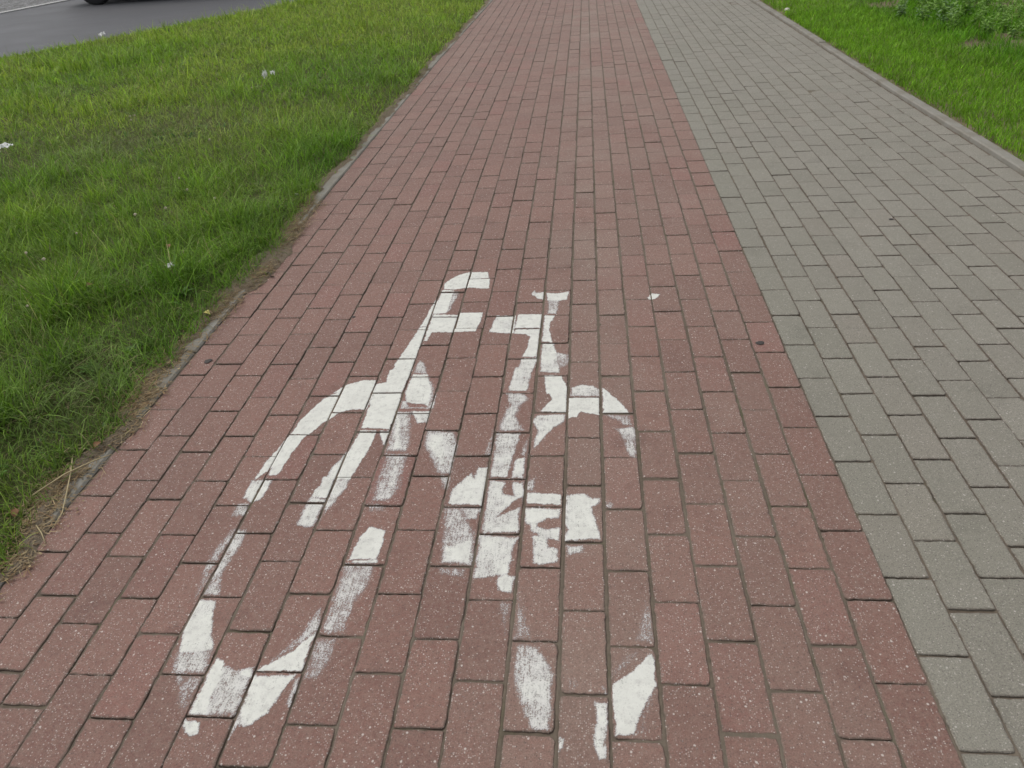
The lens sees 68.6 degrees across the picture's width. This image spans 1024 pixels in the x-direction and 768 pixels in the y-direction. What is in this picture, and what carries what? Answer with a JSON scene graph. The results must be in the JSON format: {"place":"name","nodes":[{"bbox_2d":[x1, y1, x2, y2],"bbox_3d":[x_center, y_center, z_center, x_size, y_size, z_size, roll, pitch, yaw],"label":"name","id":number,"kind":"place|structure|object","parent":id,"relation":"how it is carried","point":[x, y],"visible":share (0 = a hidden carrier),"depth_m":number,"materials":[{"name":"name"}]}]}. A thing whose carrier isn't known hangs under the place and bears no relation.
{"place":"outdoors","nodes":[
{"label":"outdoors","id":0,"kind":"place"},
{"bbox_2d":[0,0,59,11],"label":"parking strip","id":1,"kind":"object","parent":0,"point":[6,5],"depth_m":15.60,"materials":[{"name":"stone"}]},
{"bbox_2d":[0,0,292,57],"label":"road","id":2,"kind":"structure","parent":0,"point":[67,22],"depth_m":12.38,"materials":[{"name":"grey asphalt"}]},
{"bbox_2d":[84,0,107,4],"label":"car","id":3,"kind":"object","parent":2,"relation":"on","point":[96,2],"visible":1,"depth_m":14.43,"materials":[{"name":"paint"}]},
{"bbox_2d":[0,0,486,574],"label":"verge","id":4,"kind":"structure","parent":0,"point":[34,426],"depth_m":4.46,"materials":[{"name":"plant"}]},
{"bbox_2d":[0,142,12,148],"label":"paper scrap","id":5,"kind":"object","parent":4,"relation":"on","point":[3,145],"visible":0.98,"depth_m":5.00,"materials":[{"name":"white paper"}]},
{"bbox_2d":[10,508,18,516],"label":"fallen leaf","id":6,"kind":"object","parent":4,"relation":"on","point":[16,511],"visible":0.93,"depth_m":1.99,"materials":[{"name":"brown plant"}]},
{"bbox_2d":[122,342,143,353],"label":"rosette plant","id":7,"kind":"object","parent":4,"relation":"on","point":[132,349],"visible":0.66,"depth_m":2.71,"materials":[{"name":"green plant"}]},
{"bbox_2d":[165,282,194,296],"bbox_3d":[-1.349,-0.372,3.051,0.131,0.044,0.122,0,34,6],"label":"rosette plant","id":8,"kind":"object","parent":4,"relation":"on","point":[182,292],"visible":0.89,"depth_m":3.05,"materials":[{"name":"green plant"}]},
{"bbox_2d":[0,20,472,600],"bbox_3d":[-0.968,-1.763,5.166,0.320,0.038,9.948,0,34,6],"label":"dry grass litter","id":9,"kind":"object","parent":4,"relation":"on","point":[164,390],"visible":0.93,"depth_m":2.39,"materials":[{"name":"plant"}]},
{"bbox_2d":[0,0,489,580],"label":"sand","id":10,"kind":"structure","parent":4,"relation":"on","point":[120,430],"depth_m":2.90,"materials":[{"name":"soil"}]},
{"bbox_2d":[0,0,1023,767],"bbox_3d":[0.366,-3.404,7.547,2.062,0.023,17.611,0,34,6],"label":"cycle path","id":11,"kind":"structure","parent":0,"point":[742,698],"depth_m":1.96,"materials":[{"name":"red brick"}]},
{"bbox_2d":[52,458,72,527],"bbox_3d":[-1.235,0.292,2.077,0.016,0.026,0.287,-11,34,-11],"label":"straw stalk","id":12,"kind":"object","parent":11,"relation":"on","point":[66,492],"visible":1,"depth_m":2.07,"materials":[{"name":"beige plant"}]},
{"bbox_2d":[32,454,111,495],"bbox_3d":[-1.244,0.253,2.128,0.008,0.025,0.230,18,40,30],"label":"straw stalk","id":13,"kind":"object","parent":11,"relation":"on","point":[66,473],"visible":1,"depth_m":2.11,"materials":[{"name":"beige plant"}]},
{"bbox_2d":[171,272,656,759],"bbox_3d":[-0.171,0.109,2.266,1.090,0.006,2.095,0,34,6],"label":"bicycle symbol","id":14,"kind":"object","parent":11,"relation":"on","point":[632,692],"visible":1,"depth_m":1.93,"materials":[{"name":"paint"}]},
{"bbox_2d":[648,293,659,299],"bbox_3d":[0.540,-0.332,2.852,0.056,0.002,0.058,0,34,6],"label":"paint splash","id":15,"kind":"object","parent":11,"relation":"on","point":[654,296],"visible":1,"depth_m":2.85,"materials":[{"name":"white paint"}]},
{"bbox_2d":[636,0,1023,767],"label":"footpath","id":16,"kind":"structure","parent":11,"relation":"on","point":[948,312],"depth_m":2.70,"materials":[{"name":"grey brick"}]},
{"bbox_2d":[759,0,1023,161],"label":"verge","id":17,"kind":"structure","parent":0,"point":[946,104],"depth_m":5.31,"materials":[{"name":"plant"}]},
{"bbox_2d":[891,0,906,10],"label":"weed","id":18,"kind":"object","parent":17,"relation":"on","point":[902,2],"visible":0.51,"depth_m":7.45,"materials":[{"name":"green plant"}]},
{"bbox_2d":[896,0,907,16],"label":"weed","id":19,"kind":"object","parent":17,"relation":"on","point":[901,11],"visible":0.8,"depth_m":7.25,"materials":[{"name":"green plant"}]},
{"bbox_2d":[915,4,926,20],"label":"weed","id":20,"kind":"object","parent":17,"relation":"on","point":[920,11],"visible":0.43,"depth_m":7.07,"materials":[{"name":"green plant"}]},
{"bbox_2d":[917,2,936,20],"bbox_3d":[3.792,-3.376,6.883,0.154,0.235,0.149,15,38,27],"label":"weed","id":21,"kind":"object","parent":17,"relation":"on","point":[924,10],"visible":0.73,"depth_m":6.88,"materials":[{"name":"green plant"}]},
{"bbox_2d":[925,0,937,10],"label":"weed","id":22,"kind":"object","parent":17,"relation":"on","point":[930,3],"visible":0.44,"depth_m":7.23,"materials":[{"name":"green plant"}]},
{"bbox_2d":[934,0,958,20],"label":"weed","id":23,"kind":"object","parent":17,"relation":"on","point":[943,10],"visible":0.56,"depth_m":6.98,"materials":[{"name":"green plant"}]},
{"bbox_2d":[933,5,959,23],"bbox_3d":[3.891,-3.272,6.753,0.260,0.224,0.148,-5,33,0],"label":"weed","id":24,"kind":"object","parent":17,"relation":"on","point":[946,12],"visible":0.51,"depth_m":6.72,"materials":[{"name":"green plant"}]},
{"bbox_2d":[943,0,957,11],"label":"weed","id":25,"kind":"object","parent":17,"relation":"on","point":[948,3],"visible":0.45,"depth_m":7.20,"materials":[{"name":"green plant"}]},
{"bbox_2d":[946,16,958,31],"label":"weed","id":26,"kind":"object","parent":17,"relation":"on","point":[947,24],"visible":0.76,"depth_m":6.56,"materials":[{"name":"green plant"}]},
{"bbox_2d":[946,6,962,21],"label":"weed","id":27,"kind":"object","parent":17,"relation":"on","point":[955,17],"visible":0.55,"depth_m":6.65,"materials":[{"name":"green plant"}]},
{"bbox_2d":[957,0,975,16],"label":"weed","id":28,"kind":"object","parent":17,"relation":"on","point":[968,7],"visible":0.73,"depth_m":6.99,"materials":[{"name":"green plant"}]},
{"bbox_2d":[970,5,989,23],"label":"weed","id":29,"kind":"object","parent":17,"relation":"on","point":[979,15],"visible":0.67,"depth_m":6.55,"materials":[{"name":"green plant"}]},
{"bbox_2d":[978,0,988,17],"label":"weed","id":30,"kind":"object","parent":17,"relation":"on","point":[982,7],"visible":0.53,"depth_m":6.80,"materials":[{"name":"green plant"}]},
{"bbox_2d":[979,16,993,32],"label":"weed","id":31,"kind":"object","parent":17,"relation":"on","point":[984,23],"visible":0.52,"depth_m":6.28,"materials":[{"name":"green plant"}]},
{"bbox_2d":[981,13,999,36],"bbox_3d":[3.930,-2.937,6.181,0.139,0.212,0.134,27,44,38],"label":"weed","id":32,"kind":"object","parent":17,"relation":"on","point":[990,28],"visible":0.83,"depth_m":6.16,"materials":[{"name":"green plant"}]},
{"bbox_2d":[994,4,1011,25],"bbox_3d":[4.203,-3.144,6.451,0.139,0.212,0.134,24,43,36],"label":"weed","id":33,"kind":"object","parent":17,"relation":"on","point":[999,9],"visible":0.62,"depth_m":6.45,"materials":[{"name":"green plant"}]},
{"bbox_2d":[993,0,1016,13],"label":"weed","id":34,"kind":"object","parent":17,"relation":"on","point":[997,1],"visible":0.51,"depth_m":6.91,"materials":[{"name":"green plant"}]},
{"bbox_2d":[996,13,1015,32],"bbox_3d":[4.133,-3.037,6.338,0.132,0.189,0.185,-5,33,-1],"label":"weed","id":35,"kind":"object","parent":17,"relation":"on","point":[1002,22],"visible":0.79,"depth_m":6.31,"materials":[{"name":"green plant"}]},
{"bbox_2d":[1008,19,1023,39],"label":"weed","id":36,"kind":"object","parent":17,"relation":"on","point":[1014,30],"visible":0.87,"depth_m":6.03,"materials":[{"name":"green plant"}]},
{"bbox_2d":[1013,3,1023,18],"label":"weed","id":37,"kind":"object","parent":17,"relation":"on","point":[1018,8],"visible":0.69,"depth_m":6.58,"materials":[{"name":"green plant"}]},
{"label":"ground","id":38,"kind":"structure","parent":0,"visible":0},
{"bbox_2d":[0,0,69,13],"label":"kerb strip","id":39,"kind":"object","parent":38,"relation":"on","point":[8,11],"visible":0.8,"depth_m":14.88,"materials":[{"name":"grey concrete"}]},
{"bbox_2d":[0,0,492,588],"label":"kerb strip","id":40,"kind":"object","parent":38,"relation":"on","point":[318,198],"visible":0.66,"depth_m":2.78,"materials":[{"name":"concrete"}]},
{"bbox_2d":[751,0,1023,175],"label":"kerb strip","id":41,"kind":"object","parent":38,"relation":"on","point":[1008,159],"visible":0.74,"depth_m":4.79,"materials":[{"name":"concrete"}]}
]}

